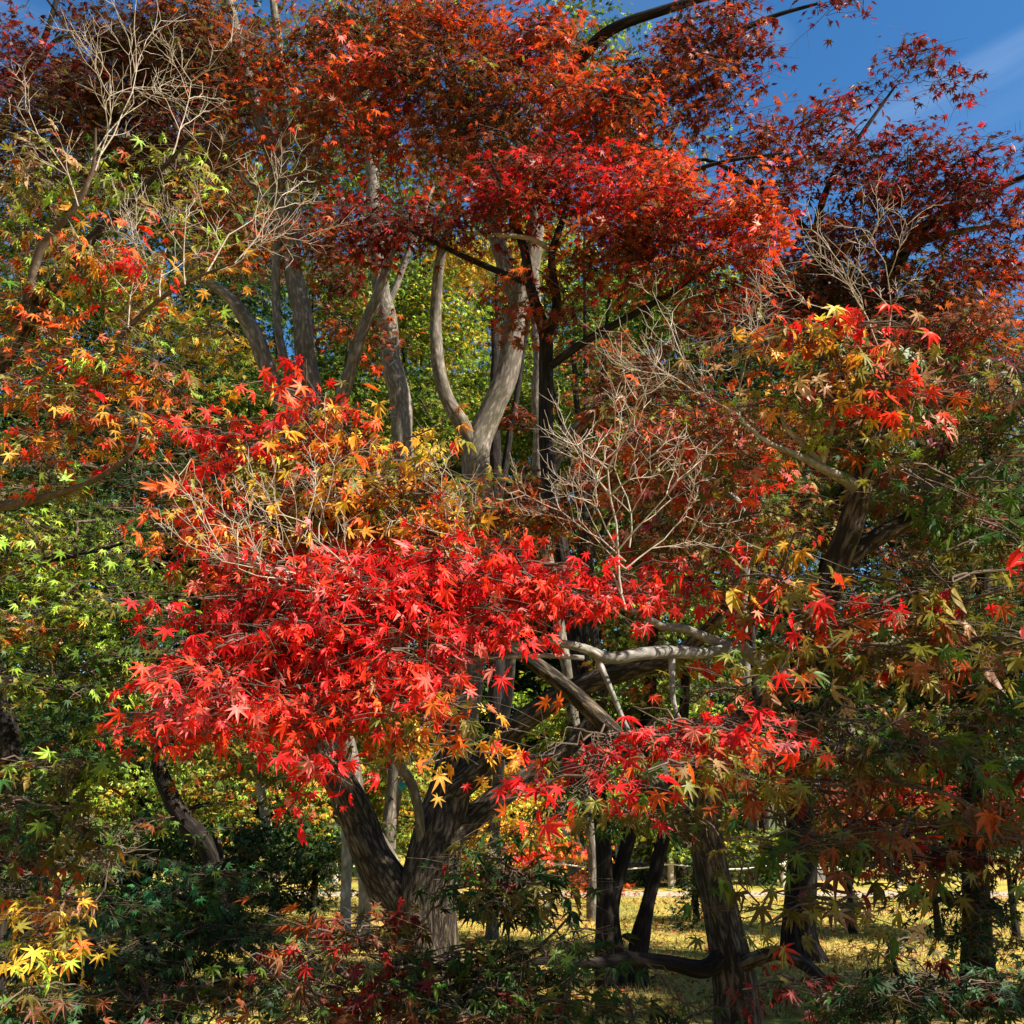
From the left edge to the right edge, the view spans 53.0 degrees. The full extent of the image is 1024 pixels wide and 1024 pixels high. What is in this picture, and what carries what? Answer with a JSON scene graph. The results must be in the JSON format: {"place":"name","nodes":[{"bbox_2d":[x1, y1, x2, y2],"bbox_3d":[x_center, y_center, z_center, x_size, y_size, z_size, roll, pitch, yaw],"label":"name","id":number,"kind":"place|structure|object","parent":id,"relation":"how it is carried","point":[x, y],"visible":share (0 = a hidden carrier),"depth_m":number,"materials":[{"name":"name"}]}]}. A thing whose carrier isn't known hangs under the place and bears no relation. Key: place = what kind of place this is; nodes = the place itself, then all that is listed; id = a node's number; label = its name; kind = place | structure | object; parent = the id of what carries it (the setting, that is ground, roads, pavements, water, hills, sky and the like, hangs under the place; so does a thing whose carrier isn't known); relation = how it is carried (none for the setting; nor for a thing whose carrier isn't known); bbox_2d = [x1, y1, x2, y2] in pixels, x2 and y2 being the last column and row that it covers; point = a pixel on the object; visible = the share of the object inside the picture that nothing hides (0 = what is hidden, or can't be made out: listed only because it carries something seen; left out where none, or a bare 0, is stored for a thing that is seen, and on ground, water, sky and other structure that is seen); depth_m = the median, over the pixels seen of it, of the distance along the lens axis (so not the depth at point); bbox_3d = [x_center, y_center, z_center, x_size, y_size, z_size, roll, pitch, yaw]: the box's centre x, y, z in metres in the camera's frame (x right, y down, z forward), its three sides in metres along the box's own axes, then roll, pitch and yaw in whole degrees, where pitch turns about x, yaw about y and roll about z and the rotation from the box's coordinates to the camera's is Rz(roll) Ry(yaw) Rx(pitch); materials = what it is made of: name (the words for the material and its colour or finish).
{"place":"outdoors","nodes":[
{"label":"outdoors","id":0,"kind":"place"},
{"bbox_2d":[398,781,406,790],"bbox_3d":[-0.859,2.167,8.160,0.091,0.098,0.031,2,-16,-7],"label":"round tag","id":1,"kind":"object","parent":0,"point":[402,786],"visible":1,"depth_m":8.14,"materials":[{"name":"teal plastic"}]},
{"bbox_2d":[0,0,1023,806],"label":"sky","id":2,"kind":"structure","parent":0,"point":[992,31],"materials":[{"name":"blue"}]},
{"bbox_2d":[5,810,1023,1023],"bbox_3d":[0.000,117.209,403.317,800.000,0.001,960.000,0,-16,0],"label":"ground","id":3,"kind":"structure","parent":0,"point":[755,888],"depth_m":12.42,"materials":[{"name":"yellow plant"}]},
{"bbox_2d":[0,0,110,204],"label":"wine maple","id":4,"kind":"object","parent":3,"relation":"on","point":[54,11],"visible":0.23,"depth_m":14.29,"materials":[{"name":"red plant"}]},
{"bbox_2d":[0,262,115,844],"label":"woodland tree","id":5,"kind":"object","parent":3,"relation":"on","point":[2,417],"visible":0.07,"depth_m":35.16,"materials":[{"name":"green plant"}]},
{"bbox_2d":[12,810,118,934],"bbox_3d":[-5.997,4.503,12.753,2.212,1.678,1.956,10,-19,-31],"label":"dark shrub","id":6,"kind":"object","parent":3,"relation":"on","point":[23,839],"visible":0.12,"depth_m":12.88,"materials":[{"name":"green plant"}]},
{"bbox_2d":[0,741,151,1023],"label":"yellow leaved maple","id":7,"kind":"object","parent":3,"relation":"on","point":[15,1004],"visible":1,"depth_m":3.85,"materials":[{"name":"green plant"}]},
{"bbox_2d":[0,230,227,850],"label":"woodland tree","id":8,"kind":"object","parent":3,"relation":"on","point":[81,533],"visible":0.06,"depth_m":37.30,"materials":[{"name":"green plant"}]},
{"bbox_2d":[0,812,248,1023],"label":"green maple","id":9,"kind":"object","parent":3,"relation":"on","point":[170,1004],"visible":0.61,"depth_m":5.11,"materials":[{"name":"green plant"}]},
{"bbox_2d":[64,809,225,925],"bbox_3d":[-4.831,4.693,13.332,2.103,1.631,2.195,0,-16,0],"label":"dark shrub","id":10,"kind":"object","parent":3,"relation":"on","point":[165,844],"visible":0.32,"depth_m":13.24,"materials":[{"name":"green plant"}]},
{"bbox_2d":[0,347,293,994],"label":"green layered maple","id":11,"kind":"object","parent":3,"relation":"on","point":[77,616],"visible":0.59,"depth_m":7.73,"materials":[{"name":"green plant"}]},
{"bbox_2d":[0,121,299,845],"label":"green maple","id":12,"kind":"object","parent":3,"relation":"on","point":[244,408],"visible":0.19,"depth_m":21.86,"materials":[{"name":"green plant"}]},
{"bbox_2d":[12,678,298,894],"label":"green maple","id":13,"kind":"object","parent":3,"relation":"on","point":[136,783],"visible":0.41,"depth_m":17.11,"materials":[{"name":"green plant"}]},
{"bbox_2d":[34,674,285,949],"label":"leaning maple","id":14,"kind":"object","parent":3,"relation":"on","point":[175,805],"visible":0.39,"depth_m":11.42,"materials":[{"name":"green plant"}]},
{"bbox_2d":[0,0,358,513],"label":"orange maple","id":15,"kind":"object","parent":3,"relation":"on","point":[103,267],"visible":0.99,"depth_m":6.24,"materials":[{"name":"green plant"}]},
{"bbox_2d":[40,824,343,1023],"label":"green maple","id":16,"kind":"object","parent":3,"relation":"on","point":[228,927],"visible":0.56,"depth_m":5.79,"materials":[{"name":"green plant"}]},
{"bbox_2d":[0,0,444,861],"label":"bronze maple","id":17,"kind":"object","parent":3,"relation":"on","point":[240,80],"visible":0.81,"depth_m":12.47,"materials":[{"name":"orange plant"}]},
{"bbox_2d":[99,230,372,851],"bbox_3d":[-11.112,0.815,41.163,12.280,28.078,8.538,0,-16,0],"label":"woodland tree","id":18,"kind":"object","parent":3,"relation":"on","point":[190,565],"visible":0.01,"depth_m":40.00,"materials":[{"name":"green plant"}]},
{"bbox_2d":[159,807,314,929],"bbox_3d":[-3.540,4.728,13.509,2.212,1.662,1.901,14,-21,-41],"label":"dark shrub","id":19,"kind":"object","parent":3,"relation":"on","point":[262,847],"visible":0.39,"depth_m":13.48,"materials":[{"name":"green plant"}]},
{"bbox_2d":[85,0,424,883],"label":"tall green tree","id":20,"kind":"object","parent":3,"relation":"on","point":[349,186],"visible":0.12,"depth_m":24.81,"materials":[{"name":"green plant"}]},
{"bbox_2d":[182,718,375,920],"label":"pale maple","id":21,"kind":"object","parent":3,"relation":"on","point":[260,780],"visible":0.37,"depth_m":14.31,"materials":[{"name":"green plant"}]},
{"bbox_2d":[266,726,365,931],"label":"pale maple","id":22,"kind":"object","parent":3,"relation":"on","point":[346,880],"visible":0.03,"depth_m":12.21,"materials":[{"name":"grey plant"}]},
{"bbox_2d":[238,819,409,923],"bbox_3d":[-2.678,4.893,13.768,2.470,1.486,1.799,13,-20,-38],"label":"dark shrub","id":23,"kind":"object","parent":3,"relation":"on","point":[327,859],"visible":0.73,"depth_m":13.53,"materials":[{"name":"green plant"}]},
{"bbox_2d":[212,282,457,879],"bbox_3d":[-3.964,1.111,22.931,5.614,13.817,5.203,0,-16,0],"label":"green maple","id":24,"kind":"object","parent":3,"relation":"on","point":[361,394],"visible":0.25,"depth_m":24.33,"materials":[{"name":"green plant"}]},
{"bbox_2d":[331,865,338,886],"bbox_3d":[-3.397,6.986,19.739,0.135,0.652,0.126,0,-16,0],"label":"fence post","id":25,"kind":"object","parent":3,"relation":"on","point":[334,877],"visible":0.08,"depth_m":19.68,"materials":[{"name":"beige wood"}]},
{"bbox_2d":[239,0,490,848],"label":"tall pale tree","id":26,"kind":"object","parent":3,"relation":"on","point":[397,386],"visible":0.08,"depth_m":17.41,"materials":[{"name":"grey plant"}]},
{"bbox_2d":[224,236,520,855],"bbox_3d":[-4.950,0.908,38.206,11.774,26.495,8.737,0,-16,0],"label":"woodland tree","id":27,"kind":"object","parent":3,"relation":"on","point":[481,731],"visible":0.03,"depth_m":37.93,"materials":[{"name":"green plant"}]},
{"bbox_2d":[353,725,434,947],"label":"pale maple","id":28,"kind":"object","parent":3,"relation":"on","point":[363,899],"visible":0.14,"depth_m":11.57,"materials":[{"name":"plant"}]},
{"bbox_2d":[342,159,499,829],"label":"green maple","id":29,"kind":"object","parent":3,"relation":"on","point":[421,292],"visible":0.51,"depth_m":24.96,"materials":[{"name":"green plant"}]},
{"bbox_2d":[328,735,614,875],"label":"yellow maple","id":30,"kind":"object","parent":3,"relation":"on","point":[377,795],"visible":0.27,"depth_m":15.46,"materials":[{"name":"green plant"}]},
{"bbox_2d":[201,829,759,1023],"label":"dusky maple","id":31,"kind":"object","parent":3,"relation":"on","point":[488,902],"visible":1,"depth_m":4.31,"materials":[{"name":"green plant"}]},
{"bbox_2d":[460,829,507,886],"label":"garden shrub","id":32,"kind":"object","parent":3,"relation":"on","point":[471,863],"visible":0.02,"depth_m":19.00,"materials":[{"name":"green plant"}]},
{"bbox_2d":[418,212,595,921],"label":"slim grey tree","id":33,"kind":"object","parent":3,"relation":"on","point":[566,667],"visible":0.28,"depth_m":16.07,"materials":[{"name":"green plant"}]},
{"bbox_2d":[418,111,596,879],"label":"black trunked tree","id":34,"kind":"object","parent":3,"relation":"on","point":[495,463],"visible":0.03,"depth_m":20.09,"materials":[{"name":"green plant"}]},
{"bbox_2d":[0,323,1023,842],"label":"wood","id":35,"kind":"object","parent":3,"relation":"on","point":[416,637],"visible":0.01,"depth_m":46.66,"materials":[{"name":"plant"}]},
{"bbox_2d":[474,839,553,889],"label":"red sapling","id":36,"kind":"object","parent":3,"relation":"on","point":[519,859],"visible":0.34,"depth_m":14.16,"materials":[{"name":"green plant"}]},
{"bbox_2d":[5,890,1023,1017],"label":"fallen leaves","id":37,"kind":"object","parent":3,"relation":"on","point":[709,996],"visible":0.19,"depth_m":10.99,"materials":[{"name":"yellow plant"}]},
{"bbox_2d":[385,215,662,850],"bbox_3d":[1.005,0.024,40.242,12.915,27.977,7.854,5,-17,-18],"label":"woodland tree","id":38,"kind":"object","parent":3,"relation":"on","point":[526,682],"visible":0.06,"depth_m":39.16,"materials":[{"name":"green plant"}]},
{"bbox_2d":[261,124,812,989],"bbox_3d":[0.195,0.176,9.102,5.128,7.936,2.121,-2,-16,7],"label":"crimson maple","id":39,"kind":"object","parent":3,"relation":"on","point":[641,218],"visible":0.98,"depth_m":9.73,"materials":[{"name":"red plant"}]},
{"bbox_2d":[232,374,842,1004],"bbox_3d":[0.383,1.492,8.160,4.723,5.017,2.363,-5,-17,16],"label":"thick maple","id":40,"kind":"object","parent":3,"relation":"on","point":[388,878],"visible":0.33,"depth_m":8.26,"materials":[{"name":"red plant"}]},
{"bbox_2d":[508,827,579,880],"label":"garden shrub","id":41,"kind":"object","parent":3,"relation":"on","point":[554,860],"visible":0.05,"depth_m":20.49,"materials":[{"name":"green plant"}]},
{"bbox_2d":[87,169,1023,1023],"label":"scarlet maple","id":42,"kind":"object","parent":3,"relation":"on","point":[363,673],"visible":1,"depth_m":4.47,"materials":[{"name":"red plant"}]},
{"bbox_2d":[424,0,740,865],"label":"tall green tree","id":43,"kind":"object","parent":3,"relation":"on","point":[594,630],"visible":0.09,"depth_m":24.30,"materials":[{"name":"green plant"}]},
{"bbox_2d":[468,248,705,670],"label":"green maple","id":44,"kind":"object","parent":3,"relation":"on","point":[524,400],"visible":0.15,"depth_m":26.86,"materials":[{"name":"green plant"}]},
{"bbox_2d":[554,761,629,813],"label":"pale maple","id":45,"kind":"object","parent":3,"relation":"on","point":[609,792],"visible":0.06,"depth_m":16.90,"materials":[{"name":"green plant"}]},
{"bbox_2d":[564,854,635,897],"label":"red sapling","id":46,"kind":"object","parent":3,"relation":"on","point":[584,885],"visible":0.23,"depth_m":16.00,"materials":[{"name":"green plant"}]},
{"bbox_2d":[484,323,729,940],"bbox_3d":[1.109,1.205,12.587,3.378,7.876,2.120,0,-16,0],"label":"slanting maple","id":47,"kind":"object","parent":3,"relation":"on","point":[581,424],"visible":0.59,"depth_m":13.18,"materials":[{"name":"orange plant"}]},
{"bbox_2d":[343,0,877,894],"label":"forked maple","id":48,"kind":"object","parent":3,"relation":"on","point":[473,104],"visible":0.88,"depth_m":11.19,"materials":[{"name":"red plant"}]},
{"bbox_2d":[528,608,756,987],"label":"twin stem maple","id":49,"kind":"object","parent":3,"relation":"on","point":[642,927],"visible":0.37,"depth_m":9.17,"materials":[{"name":"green plant"}]},
{"bbox_2d":[624,826,690,886],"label":"garden shrub","id":50,"kind":"object","parent":3,"relation":"on","point":[641,872],"visible":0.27,"depth_m":20.29,"materials":[{"name":"green plant"}]},
{"bbox_2d":[517,264,804,750],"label":"woodland tree","id":51,"kind":"object","parent":3,"relation":"on","point":[665,637],"visible":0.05,"depth_m":34.85,"materials":[{"name":"green plant"}]},
{"bbox_2d":[511,661,820,887],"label":"green maple","id":52,"kind":"object","parent":3,"relation":"on","point":[552,730],"visible":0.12,"depth_m":20.72,"materials":[{"name":"green plant"}]},
{"bbox_2d":[667,858,674,887],"bbox_3d":[3.053,6.986,19.739,0.135,0.652,0.126,0,-16,0],"label":"fence post","id":53,"kind":"object","parent":3,"relation":"on","point":[670,872],"visible":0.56,"depth_m":19.70,"materials":[{"name":"beige wood"}]},
{"bbox_2d":[260,863,877,869],"bbox_3d":[0.900,6.806,19.707,13.004,0.130,0.030,0,-16,0],"label":"rope","id":54,"kind":"object","parent":53,"relation":"attached to","point":[647,866],"visible":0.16,"depth_m":19.70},
{"bbox_2d":[512,752,840,879],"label":"tree","id":55,"kind":"object","parent":3,"relation":"on","point":[752,826],"visible":0.04,"depth_m":21.87,"materials":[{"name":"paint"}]},
{"bbox_2d":[722,806,755,840],"bbox_3d":[4.800,6.680,22.027,0.800,0.700,0.070,0,-16,0],"label":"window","id":56,"kind":"structure","parent":55,"relation":"in","point":[748,824],"depth_m":21.99,"materials":[{"name":"glass"}]},
{"bbox_2d":[726,804,758,842],"bbox_3d":[4.800,6.675,22.008,0.900,0.800,0.090,0,-16,0],"label":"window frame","id":57,"kind":"structure","parent":55,"relation":"in","point":[756,825],"depth_m":21.94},
{"bbox_2d":[653,855,738,931],"bbox_3d":[2.451,5.061,13.687,1.073,1.119,2.189,-6,-17,21],"label":"dark shrub","id":58,"kind":"object","parent":3,"relation":"on","point":[695,904],"visible":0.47,"depth_m":13.89,"materials":[{"name":"green plant"}]},
{"bbox_2d":[674,828,761,886],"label":"garden shrub","id":59,"kind":"object","parent":3,"relation":"on","point":[732,848],"visible":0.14,"depth_m":20.24,"materials":[{"name":"green plant"}]},
{"bbox_2d":[734,823,820,886],"bbox_3d":[5.432,6.955,20.765,2.082,1.474,1.792,0,-16,0],"label":"garden shrub","id":60,"kind":"object","parent":3,"relation":"on","point":[761,880],"visible":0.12,"depth_m":20.53,"materials":[{"name":"green plant"}]},
{"bbox_2d":[780,861,785,887],"bbox_3d":[5.202,6.986,19.739,0.135,0.652,0.126,0,-16,0],"label":"fence post","id":61,"kind":"object","parent":3,"relation":"on","point":[782,877],"visible":0.19,"depth_m":19.68,"materials":[{"name":"beige wood"}]},
{"bbox_2d":[589,234,1023,880],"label":"tall green tree","id":62,"kind":"object","parent":3,"relation":"on","point":[657,316],"visible":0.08,"depth_m":23.65,"materials":[{"name":"green plant"}]},
{"bbox_2d":[680,324,951,840],"bbox_3d":[11.666,3.472,38.262,12.277,25.939,7.294,7,-17,-23],"label":"woodland tree","id":63,"kind":"object","parent":3,"relation":"on","point":[777,634],"visible":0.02,"depth_m":36.43,"materials":[{"name":"green plant"}]},
{"bbox_2d":[657,25,1023,962],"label":"maroon maple","id":64,"kind":"object","parent":3,"relation":"on","point":[959,193],"visible":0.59,"depth_m":11.29,"materials":[{"name":"red plant"}]},
{"bbox_2d":[770,726,942,934],"bbox_3d":[4.445,4.040,12.977,2.622,2.690,1.765,12,-20,-35],"label":"dark shrub","id":65,"kind":"object","parent":3,"relation":"on","point":[852,928],"visible":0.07,"depth_m":12.70,"materials":[{"name":"green plant"}]},
{"bbox_2d":[769,702,1017,877],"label":"green maple","id":66,"kind":"object","parent":3,"relation":"on","point":[918,711],"visible":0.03,"depth_m":23.25,"materials":[{"name":"green plant"}]},
{"bbox_2d":[768,922,1023,1023],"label":"shrub","id":67,"kind":"object","parent":3,"relation":"on","point":[906,1004],"visible":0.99,"depth_m":4.87,"materials":[{"name":"green plant"}]},
{"bbox_2d":[802,318,1023,852],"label":"woodland tree","id":68,"kind":"object","parent":3,"relation":"on","point":[928,705],"visible":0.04,"depth_m":38.24,"materials":[{"name":"green plant"}]},
{"bbox_2d":[812,276,1023,1000],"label":"shaded maple","id":69,"kind":"object","parent":3,"relation":"on","point":[975,940],"visible":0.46,"depth_m":8.45,"materials":[{"name":"green plant"}]},
{"bbox_2d":[864,732,1020,938],"bbox_3d":[5.313,3.988,12.579,2.494,2.572,1.890,6,-17,-21],"label":"dark shrub","id":70,"kind":"object","parent":3,"relation":"on","point":[955,791],"visible":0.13,"depth_m":12.30,"materials":[{"name":"green plant"}]},
{"bbox_2d":[915,296,1023,849],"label":"woodland tree","id":71,"kind":"object","parent":3,"relation":"on","point":[1021,672],"visible":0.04,"depth_m":36.28,"materials":[{"name":"green plant"}]},
{"bbox_2d":[942,727,1023,939],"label":"dark shrub","id":72,"kind":"object","parent":3,"relation":"on","point":[1016,853],"visible":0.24,"depth_m":12.21,"materials":[{"name":"green plant"}]},
{"bbox_2d":[61,892,1014,895],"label":"path","id":73,"kind":"structure","parent":0,"point":[752,893],"depth_m":18.15,"materials":[{"name":"grey concrete"}]}
]}

